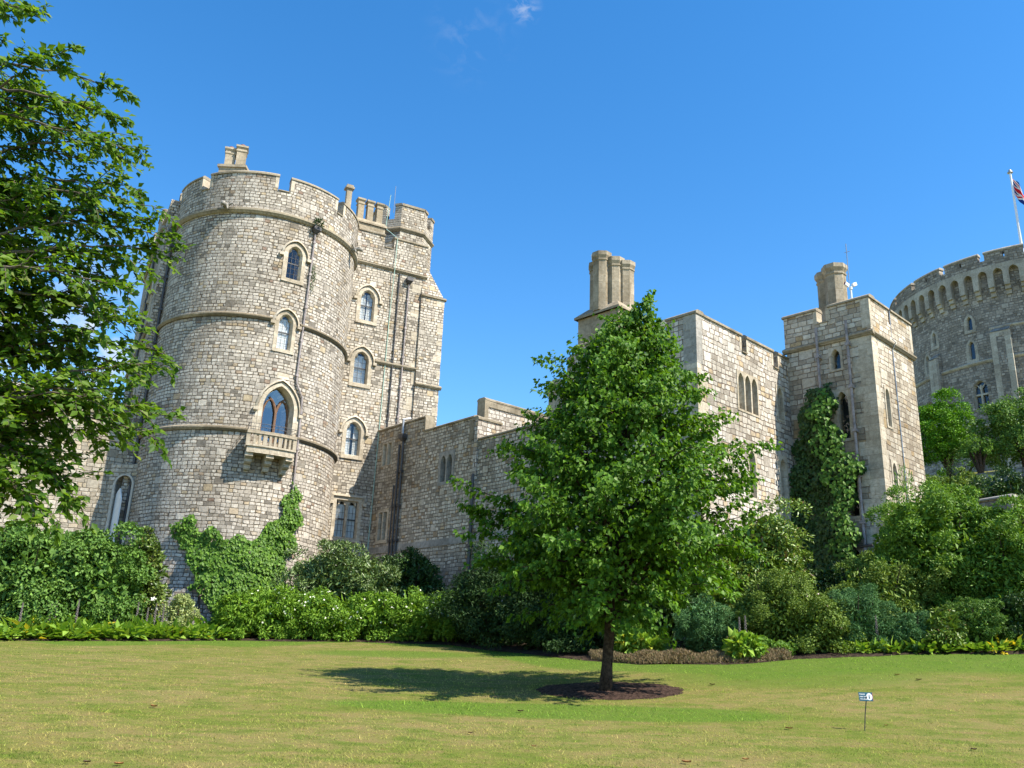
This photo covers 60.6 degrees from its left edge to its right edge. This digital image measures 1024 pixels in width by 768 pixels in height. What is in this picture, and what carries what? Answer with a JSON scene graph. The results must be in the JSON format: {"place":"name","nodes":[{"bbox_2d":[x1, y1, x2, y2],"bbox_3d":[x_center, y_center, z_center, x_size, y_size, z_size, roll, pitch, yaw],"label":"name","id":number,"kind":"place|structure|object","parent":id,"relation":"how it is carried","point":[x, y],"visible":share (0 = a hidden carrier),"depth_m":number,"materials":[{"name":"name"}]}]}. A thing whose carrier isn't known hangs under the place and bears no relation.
{"place":"outdoors","nodes":[
{"label":"outdoors","id":0,"kind":"place"},
{"bbox_2d":[0,470,1023,767],"bbox_3d":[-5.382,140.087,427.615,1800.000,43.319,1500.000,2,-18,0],"label":"lawn","id":1,"kind":"structure","parent":0,"point":[978,674],"depth_m":14.98,"materials":[{"name":"green plant"}]},
{"bbox_2d":[0,382,133,540],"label":"garden wall","id":2,"kind":"structure","parent":1,"relation":"on","point":[93,489],"depth_m":40.59,"materials":[{"name":"stone"}]},
{"bbox_2d":[100,464,137,545],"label":"garden doorway","id":3,"kind":"structure","parent":2,"relation":"attached to","point":[112,507],"depth_m":40.50,"materials":[{"name":"stone"}]},
{"bbox_2d":[109,488,121,541],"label":"door leaf","id":4,"kind":"structure","parent":3,"relation":"in","point":[118,499],"depth_m":40.15,"materials":[{"name":"white paint"}]},
{"bbox_2d":[0,0,195,546],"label":"beech tree","id":5,"kind":"object","parent":1,"relation":"on","point":[21,348],"visible":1,"depth_m":8.31,"materials":[{"name":"green plant"}]},
{"bbox_2d":[115,184,446,596],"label":"castle block","id":6,"kind":"structure","parent":1,"relation":"on","point":[391,375],"depth_m":49.07,"materials":[{"name":"stone"}]},
{"bbox_2d":[144,281,154,326],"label":"window frame","id":7,"kind":"structure","parent":6,"relation":"in","point":[149,300],"depth_m":45.81,"materials":[{"name":"stone"}]},
{"bbox_2d":[119,144,362,623],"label":"castle tower","id":8,"kind":"structure","parent":6,"relation":"attached to","point":[252,339],"depth_m":41.43,"materials":[{"name":"stone"}]},
{"bbox_2d":[169,481,303,620],"bbox_3d":[-12.034,7.342,38.229,5.754,6.875,1.197,9,-19,-21],"label":"wall creeper","id":9,"kind":"object","parent":8,"relation":"attached to","point":[220,570],"depth_m":37.82,"materials":[{"name":"green plant"}]},
{"bbox_2d":[251,372,302,444],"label":"window frame","id":10,"kind":"structure","parent":8,"relation":"in","point":[268,411],"depth_m":41.10,"materials":[{"name":"stone"}]},
{"bbox_2d":[270,308,301,354],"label":"window frame","id":11,"kind":"structure","parent":8,"relation":"in","point":[281,335],"depth_m":41.83,"materials":[{"name":"stone"}]},
{"bbox_2d":[279,240,310,285],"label":"window frame","id":12,"kind":"structure","parent":8,"relation":"in","point":[288,268],"depth_m":43.00,"materials":[{"name":"stone"}]},
{"bbox_2d":[329,492,366,542],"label":"window frame","id":13,"kind":"structure","parent":6,"relation":"in","point":[344,515],"depth_m":45.66,"materials":[{"name":"stone"}]},
{"bbox_2d":[339,415,368,460],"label":"window frame","id":14,"kind":"structure","parent":6,"relation":"in","point":[350,435],"depth_m":46.94,"materials":[{"name":"stone"}]},
{"bbox_2d":[347,345,376,388],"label":"window frame","id":15,"kind":"structure","parent":6,"relation":"in","point":[357,372],"depth_m":48.19,"materials":[{"name":"stone"}]},
{"bbox_2d":[354,284,382,325],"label":"window frame","id":16,"kind":"structure","parent":6,"relation":"in","point":[366,303],"depth_m":49.35,"materials":[{"name":"stone"}]},
{"bbox_2d":[368,415,564,620],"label":"curtain wall","id":17,"kind":"structure","parent":1,"relation":"on","point":[419,462],"depth_m":42.40,"materials":[{"name":"stone"}]},
{"bbox_2d":[375,508,389,543],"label":"window frame","id":18,"kind":"structure","parent":17,"relation":"in","point":[383,514],"depth_m":45.26,"materials":[{"name":"stone"}]},
{"bbox_2d":[381,441,392,467],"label":"window frame","id":19,"kind":"structure","parent":17,"relation":"in","point":[387,448],"depth_m":46.49,"materials":[{"name":"stone"}]},
{"bbox_2d":[437,449,454,485],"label":"window frame","id":20,"kind":"structure","parent":17,"relation":"in","point":[445,467],"depth_m":42.22,"materials":[{"name":"grey stone"}]},
{"bbox_2d":[472,397,547,490],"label":"return wall","id":21,"kind":"structure","parent":17,"relation":"on","point":[497,416],"depth_m":41.83,"materials":[{"name":"stone"}]},
{"bbox_2d":[0,631,1023,664],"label":"flower bed","id":22,"kind":"object","parent":1,"relation":"on","point":[567,655],"visible":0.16,"depth_m":26.60,"materials":[{"name":"soil"}]},
{"bbox_2d":[0,617,32,638],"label":"edging plant","id":23,"kind":"object","parent":22,"relation":"on","point":[12,631],"visible":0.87,"depth_m":26.03,"materials":[{"name":"green plant"}]},
{"bbox_2d":[7,618,47,638],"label":"edging plant","id":24,"kind":"object","parent":22,"relation":"on","point":[26,626],"visible":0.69,"depth_m":26.45,"materials":[{"name":"green plant"}]},
{"bbox_2d":[25,621,70,639],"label":"edging plant","id":25,"kind":"object","parent":22,"relation":"on","point":[43,625],"visible":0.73,"depth_m":26.64,"materials":[{"name":"green plant"}]},
{"bbox_2d":[37,622,84,638],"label":"edging plant","id":26,"kind":"object","parent":22,"relation":"on","point":[60,626],"visible":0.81,"depth_m":26.79,"materials":[{"name":"green plant"}]},
{"bbox_2d":[0,518,136,629],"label":"fig shrub","id":27,"kind":"object","parent":22,"relation":"on","point":[23,560],"visible":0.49,"depth_m":28.29,"materials":[{"name":"green plant"}]},
{"bbox_2d":[56,622,96,638],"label":"edging plant","id":28,"kind":"object","parent":22,"relation":"on","point":[79,634],"visible":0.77,"depth_m":27.06,"materials":[{"name":"green plant"}]},
{"bbox_2d":[62,618,100,639],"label":"edging plant","id":29,"kind":"object","parent":22,"relation":"on","point":[90,626],"visible":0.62,"depth_m":27.45,"materials":[{"name":"green plant"}]},
{"bbox_2d":[28,520,157,637],"bbox_3d":[-14.174,6.619,29.786,3.880,4.031,3.624,2,-18,0],"label":"fig shrub","id":30,"kind":"object","parent":22,"relation":"on","point":[100,600],"visible":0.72,"depth_m":29.06,"materials":[{"name":"green plant"}]},
{"bbox_2d":[105,620,145,638],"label":"edging plant","id":31,"kind":"object","parent":22,"relation":"on","point":[127,632],"visible":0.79,"depth_m":28.14,"materials":[{"name":"green plant"}]},
{"bbox_2d":[117,624,153,639],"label":"edging plant","id":32,"kind":"object","parent":22,"relation":"on","point":[142,636],"visible":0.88,"depth_m":28.24,"materials":[{"name":"green plant"}]},
{"bbox_2d":[130,525,172,629],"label":"magnolia shrub","id":33,"kind":"object","parent":22,"relation":"on","point":[150,546],"visible":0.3,"depth_m":31.08,"materials":[{"name":"green plant"}]},
{"bbox_2d":[144,624,184,638],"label":"edging plant","id":34,"kind":"object","parent":22,"relation":"on","point":[168,627],"visible":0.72,"depth_m":29.02,"materials":[{"name":"green plant"}]},
{"bbox_2d":[161,617,185,638],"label":"edging plant","id":35,"kind":"object","parent":22,"relation":"on","point":[176,622],"visible":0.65,"depth_m":29.49,"materials":[{"name":"green plant"}]},
{"bbox_2d":[161,593,200,637],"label":"variegated shrub","id":36,"kind":"object","parent":22,"relation":"on","point":[181,608],"visible":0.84,"depth_m":30.02,"materials":[{"name":"green plant"}]},
{"bbox_2d":[170,624,203,638],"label":"edging plant","id":37,"kind":"object","parent":22,"relation":"on","point":[195,636],"visible":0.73,"depth_m":29.61,"materials":[{"name":"green plant"}]},
{"bbox_2d":[175,623,213,638],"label":"edging plant","id":38,"kind":"object","parent":22,"relation":"on","point":[201,631],"visible":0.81,"depth_m":29.75,"materials":[{"name":"green plant"}]},
{"bbox_2d":[203,624,229,640],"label":"edging plant","id":39,"kind":"object","parent":22,"relation":"on","point":[212,631],"visible":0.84,"depth_m":30.19,"materials":[{"name":"green plant"}]},
{"bbox_2d":[207,591,255,640],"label":"flowering shrub","id":40,"kind":"object","parent":22,"relation":"on","point":[237,604],"visible":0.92,"depth_m":30.75,"materials":[{"name":"green plant"}]},
{"bbox_2d":[207,582,313,639],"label":"flowering shrub","id":41,"kind":"object","parent":22,"relation":"on","point":[277,608],"visible":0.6,"depth_m":31.37,"materials":[{"name":"green plant"}]},
{"bbox_2d":[260,585,376,641],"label":"flowering shrub","id":42,"kind":"object","parent":22,"relation":"on","point":[326,614],"visible":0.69,"depth_m":31.68,"materials":[{"name":"green plant"}]},
{"bbox_2d":[270,538,404,603],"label":"rhododendron","id":43,"kind":"object","parent":22,"relation":"on","point":[348,571],"visible":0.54,"depth_m":36.14,"materials":[{"name":"green plant"}]},
{"bbox_2d":[330,586,442,641],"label":"flowering shrub","id":44,"kind":"object","parent":22,"relation":"on","point":[384,621],"visible":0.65,"depth_m":32.04,"materials":[{"name":"green plant"}]},
{"bbox_2d":[374,546,448,597],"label":"rhododendron","id":45,"kind":"object","parent":22,"relation":"on","point":[420,570],"visible":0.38,"depth_m":37.53,"materials":[{"name":"green plant"}]},
{"bbox_2d":[402,590,502,642],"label":"flowering shrub","id":46,"kind":"object","parent":22,"relation":"on","point":[422,623],"visible":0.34,"depth_m":31.53,"materials":[{"name":"green plant"}]},
{"bbox_2d":[422,539,550,645],"bbox_3d":[-0.781,7.399,30.712,4.658,3.841,4.369,2,-18,0],"label":"yew shrub","id":47,"kind":"object","parent":22,"relation":"on","point":[473,586],"visible":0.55,"depth_m":29.95,"materials":[{"name":"green plant"}]},
{"bbox_2d":[476,548,570,649],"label":"yew shrub","id":48,"kind":"object","parent":22,"relation":"on","point":[528,600],"visible":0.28,"depth_m":27.74,"materials":[{"name":"green plant"}]},
{"bbox_2d":[530,564,615,653],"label":"yew shrub","id":49,"kind":"object","parent":22,"relation":"on","point":[564,640],"visible":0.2,"depth_m":25.86,"materials":[{"name":"green plant"}]},
{"bbox_2d":[613,624,667,653],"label":"broadleaf plant","id":50,"kind":"object","parent":22,"relation":"on","point":[645,640],"visible":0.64,"depth_m":23.89,"materials":[{"name":"green plant"}]},
{"bbox_2d":[599,547,703,649],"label":"dark shrub","id":51,"kind":"object","parent":22,"relation":"on","point":[667,613],"visible":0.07,"depth_m":25.32,"materials":[{"name":"green plant"}]},
{"bbox_2d":[588,646,793,663],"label":"heather","id":52,"kind":"object","parent":22,"relation":"on","point":[664,656],"visible":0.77,"depth_m":22.35,"materials":[{"name":"plant"}]},
{"bbox_2d":[664,593,738,653],"bbox_3d":[5.273,6.588,23.878,1.705,1.865,1.799,15,-22,-35],"label":"blue conifer","id":53,"kind":"object","parent":22,"relation":"on","point":[710,623],"visible":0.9,"depth_m":23.68,"materials":[{"name":"green plant"}]},
{"bbox_2d":[680,536,754,638],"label":"laurel shrub","id":54,"kind":"object","parent":22,"relation":"on","point":[724,599],"visible":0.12,"depth_m":25.94,"materials":[{"name":"green plant"}]},
{"bbox_2d":[720,627,768,659],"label":"broadleaf plant","id":55,"kind":"object","parent":22,"relation":"on","point":[737,644],"visible":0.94,"depth_m":22.07,"materials":[{"name":"green plant"}]},
{"bbox_2d":[717,493,821,617],"bbox_3d":[7.980,5.785,27.436,3.477,4.831,2.952,9,-19,-21],"label":"laurel shrub","id":56,"kind":"object","parent":22,"relation":"on","point":[778,547],"visible":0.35,"depth_m":27.04,"materials":[{"name":"green plant"}]},
{"bbox_2d":[760,634,797,655],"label":"perennial","id":57,"kind":"object","parent":22,"relation":"on","point":[772,643],"visible":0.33,"depth_m":22.71,"materials":[{"name":"green plant"}]},
{"bbox_2d":[728,567,832,651],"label":"rounded shrub","id":58,"kind":"object","parent":22,"relation":"on","point":[762,596],"visible":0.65,"depth_m":23.64,"materials":[{"name":"green plant"}]},
{"bbox_2d":[778,589,867,653],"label":"round bush","id":59,"kind":"object","parent":22,"relation":"on","point":[829,634],"visible":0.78,"depth_m":23.09,"materials":[{"name":"green plant"}]},
{"bbox_2d":[806,558,868,597],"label":"dark shrub","id":60,"kind":"object","parent":22,"relation":"on","point":[827,578],"visible":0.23,"depth_m":26.99,"materials":[{"name":"green plant"}]},
{"bbox_2d":[817,582,896,651],"bbox_3d":[9.296,6.378,23.752,2.541,1.941,2.148,2,-18,0],"label":"blue conifer","id":61,"kind":"object","parent":22,"relation":"on","point":[870,606],"visible":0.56,"depth_m":23.35,"materials":[{"name":"green plant"}]},
{"bbox_2d":[820,550,952,636],"bbox_3d":[10.643,6.186,25.159,3.686,2.802,3.310,2,-18,0],"label":"green shrub","id":62,"kind":"object","parent":22,"relation":"on","point":[873,573],"visible":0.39,"depth_m":24.64,"materials":[{"name":"green plant"}]},
{"bbox_2d":[876,637,903,652],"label":"hosta","id":63,"kind":"object","parent":22,"relation":"on","point":[883,641],"visible":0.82,"depth_m":22.61,"materials":[{"name":"green plant"}]},
{"bbox_2d":[884,606,941,650],"bbox_3d":[10.584,6.534,23.187,1.608,1.265,1.469,2,-18,0],"label":"blue conifer","id":64,"kind":"object","parent":22,"relation":"on","point":[912,625],"visible":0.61,"depth_m":22.95,"materials":[{"name":"green plant"}]},
{"bbox_2d":[908,640,938,653],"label":"hosta","id":65,"kind":"object","parent":22,"relation":"on","point":[930,650],"visible":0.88,"depth_m":22.38,"materials":[{"name":"green plant"}]},
{"bbox_2d":[846,478,1011,617],"bbox_3d":[12.610,5.240,26.325,5.208,4.958,4.908,2,-18,0],"label":"bright shrub","id":66,"kind":"object","parent":22,"relation":"on","point":[926,530],"visible":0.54,"depth_m":25.45,"materials":[{"name":"green plant"}]},
{"bbox_2d":[893,465,916,502],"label":"young shoot","id":67,"kind":"object","parent":66,"relation":"attached to","point":[904,482],"visible":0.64,"depth_m":27.37,"materials":[{"name":"green plant"}]},
{"bbox_2d":[921,604,970,649],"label":"yellow shrub","id":68,"kind":"object","parent":22,"relation":"on","point":[945,625],"visible":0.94,"depth_m":22.50,"materials":[{"name":"green plant"}]},
{"bbox_2d":[938,494,1023,621],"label":"bright shrub","id":69,"kind":"object","parent":22,"relation":"on","point":[1004,541],"visible":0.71,"depth_m":24.29,"materials":[{"name":"green plant"}]},
{"bbox_2d":[945,595,1016,648],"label":"round bush","id":70,"kind":"object","parent":22,"relation":"on","point":[973,614],"visible":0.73,"depth_m":22.54,"materials":[{"name":"green plant"}]},
{"bbox_2d":[970,631,1016,647],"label":"orange perennial","id":71,"kind":"object","parent":22,"relation":"on","point":[1000,638],"visible":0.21,"depth_m":22.51,"materials":[{"name":"green plant"}]},
{"bbox_2d":[983,639,1011,653],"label":"hosta","id":72,"kind":"object","parent":22,"relation":"on","point":[1000,647],"visible":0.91,"depth_m":21.88,"materials":[{"name":"green plant"}]},
{"bbox_2d":[985,591,1023,639],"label":"dark shrub","id":73,"kind":"object","parent":22,"relation":"on","point":[1013,607],"visible":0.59,"depth_m":22.55,"materials":[{"name":"green plant"}]},
{"bbox_2d":[534,682,683,699],"bbox_3d":[1.987,6.226,17.831,3.070,0.298,2.689,2,-18,0],"label":"mulch ring","id":74,"kind":"object","parent":1,"relation":"on","point":[619,691],"visible":0.85,"depth_m":17.57,"materials":[{"name":"brown soil"}]},
{"bbox_2d":[445,289,784,690],"bbox_3d":[2.120,2.007,18.936,7.129,8.892,6.858,2,-18,0],"label":"linden tree","id":75,"kind":"object","parent":74,"relation":"on","point":[609,550],"visible":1,"depth_m":18.03,"materials":[{"name":"green plant"}]},
{"bbox_2d":[548,250,796,639],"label":"castle hall","id":76,"kind":"structure","parent":1,"relation":"on","point":[749,383],"depth_m":33.67,"materials":[{"name":"stone"}]},
{"bbox_2d":[736,369,759,417],"bbox_3d":[8.932,0.398,33.637,1.530,1.620,0.305,18,-24,-41],"label":"window frame","id":77,"kind":"structure","parent":76,"relation":"in","point":[747,385],"depth_m":33.63,"materials":[{"name":"stone"}]},
{"bbox_2d":[747,448,758,501],"bbox_3d":[8.862,3.367,32.727,0.660,2.030,0.305,18,-24,-41],"label":"window frame","id":78,"kind":"structure","parent":76,"relation":"in","point":[756,492],"depth_m":32.69,"materials":[{"name":"stone"}]},
{"bbox_2d":[775,384,784,422],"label":"window frame","id":79,"kind":"structure","parent":76,"relation":"in","point":[780,407],"depth_m":35.30,"materials":[{"name":"stone"}]},
{"bbox_2d":[778,454,790,522],"bbox_3d":[10.483,4.102,34.166,0.680,2.630,0.305,18,-24,-41],"label":"window frame","id":80,"kind":"structure","parent":76,"relation":"in","point":[782,460],"depth_m":34.28,"materials":[{"name":"stone"}]},
{"bbox_2d":[781,244,925,597],"bbox_3d":[13.889,2.798,35.181,4.300,18.400,3.897,18,-24,-41],"label":"castle turret","id":81,"kind":"object","parent":1,"relation":"on","point":[858,352],"visible":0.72,"depth_m":34.54,"materials":[{"name":"stone"}]},
{"bbox_2d":[788,382,866,576],"bbox_3d":[11.820,4.855,33.344,0.586,10.215,3.534,18,-24,-41],"label":"wall creeper","id":82,"kind":"object","parent":81,"relation":"attached to","point":[818,524],"depth_m":33.85,"materials":[{"name":"green plant"}]},
{"bbox_2d":[804,388,864,571],"bbox_3d":[12.170,3.517,32.879,0.579,7.239,2.296,18,-24,-41],"label":"wall creeper","id":83,"kind":"object","parent":81,"relation":"attached to","point":[852,465],"depth_m":32.81,"materials":[{"name":"green plant"}]},
{"bbox_2d":[828,346,843,371],"bbox_3d":[13.039,-0.927,34.974,0.565,1.000,0.560,18,-24,-41],"label":"window frame","id":84,"kind":"structure","parent":81,"relation":"in","point":[832,352],"depth_m":34.94,"materials":[{"name":"stone"}]},
{"bbox_2d":[832,387,853,441],"bbox_3d":[13.037,1.262,34.181,0.565,2.130,0.740,18,-24,-41],"label":"window frame","id":85,"kind":"structure","parent":81,"relation":"in","point":[848,421],"depth_m":34.24,"materials":[{"name":"stone"}]},
{"bbox_2d":[844,478,860,519],"bbox_3d":[12.995,4.168,33.173,0.565,1.980,0.680,18,-24,-41],"label":"window frame","id":86,"kind":"structure","parent":81,"relation":"in","point":[857,507],"depth_m":33.14,"materials":[{"name":"stone"}]},
{"bbox_2d":[883,385,893,429],"bbox_3d":[14.403,0.926,33.872,0.520,1.700,0.305,18,-24,-41],"label":"window frame","id":87,"kind":"structure","parent":81,"relation":"in","point":[887,397],"depth_m":33.83,"materials":[{"name":"stone"}]},
{"bbox_2d":[890,459,900,502],"bbox_3d":[14.292,3.828,32.940,0.540,1.900,0.305,18,-24,-41],"label":"window frame","id":88,"kind":"structure","parent":81,"relation":"in","point":[894,467],"depth_m":33.04,"materials":[{"name":"stone"}]},
{"bbox_2d":[858,692,872,729],"bbox_3d":[5.576,5.194,13.761,0.211,0.673,0.056,-2,-18,12],"label":"lawn sign","id":89,"kind":"object","parent":1,"relation":"on","point":[866,696],"visible":1,"depth_m":13.83,"materials":[{"name":"metal"}]},
{"bbox_2d":[918,387,976,476],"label":"clipped tree","id":90,"kind":"object","parent":1,"relation":"on","point":[937,444],"visible":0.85,"depth_m":67.29,"materials":[{"name":"green plant"}]},
{"bbox_2d":[889,243,1023,477],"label":"round keep","id":91,"kind":"structure","parent":1,"relation":"on","point":[964,317],"depth_m":87.08,"materials":[{"name":"stone"}]},
{"bbox_2d":[924,353,930,378],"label":"window frame","id":92,"kind":"structure","parent":91,"relation":"in","point":[927,357],"depth_m":91.65,"materials":[{"name":"stone"}]},
{"bbox_2d":[930,330,938,350],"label":"window frame","id":93,"kind":"structure","parent":91,"relation":"in","point":[934,341],"depth_m":91.01,"materials":[{"name":"stone"}]},
{"bbox_2d":[964,314,975,334],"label":"window frame","id":94,"kind":"structure","parent":91,"relation":"in","point":[972,329],"depth_m":87.57,"materials":[{"name":"stone"}]},
{"bbox_2d":[966,339,979,363],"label":"window frame","id":95,"kind":"structure","parent":91,"relation":"in","point":[975,353],"depth_m":86.80,"materials":[{"name":"stone"}]},
{"bbox_2d":[973,381,988,408],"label":"window frame","id":96,"kind":"structure","parent":91,"relation":"in","point":[983,399],"depth_m":85.33,"materials":[{"name":"stone"}]},
{"bbox_2d":[1007,169,1023,250],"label":"flagpole","id":97,"kind":"object","parent":91,"relation":"on","point":[1017,190],"visible":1,"depth_m":100.24,"materials":[{"name":"white metal"}]},
{"bbox_2d":[935,448,977,476],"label":"bare shrub","id":98,"kind":"object","parent":1,"relation":"on","point":[968,469],"visible":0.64,"depth_m":64.25,"materials":[{"name":"green plant"}]},
{"bbox_2d":[925,466,997,498],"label":"mound hedge","id":99,"kind":"object","parent":1,"relation":"on","point":[960,479],"visible":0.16,"depth_m":55.49,"materials":[{"name":"green plant"}]},
{"bbox_2d":[959,434,999,473],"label":"tree","id":100,"kind":"object","parent":1,"relation":"on","point":[985,445],"visible":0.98,"depth_m":62.87,"materials":[{"name":"green plant"}]},
{"bbox_2d":[956,467,1023,497],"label":"retaining wall","id":101,"kind":"structure","parent":1,"relation":"on","point":[1019,470],"depth_m":55.70,"materials":[{"name":"stone"}]},
{"bbox_2d":[962,465,1023,520],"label":"mound hedge","id":102,"kind":"object","parent":1,"relation":"on","point":[1013,485],"visible":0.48,"depth_m":52.09,"materials":[{"name":"green plant"}]},
{"bbox_2d":[964,387,1023,469],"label":"clipped tree","id":103,"kind":"object","parent":1,"relation":"on","point":[1007,430],"visible":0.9,"depth_m":63.88,"materials":[{"name":"green plant"}]},
{"bbox_2d":[978,494,1017,521],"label":"wall","id":104,"kind":"structure","parent":1,"relation":"on","point":[988,501],"depth_m":42.86,"materials":[{"name":"stone"}]},
{"bbox_2d":[0,0,1023,425],"label":"sky","id":105,"kind":"structure","parent":0,"point":[731,151],"materials":[{"name":"blue"}]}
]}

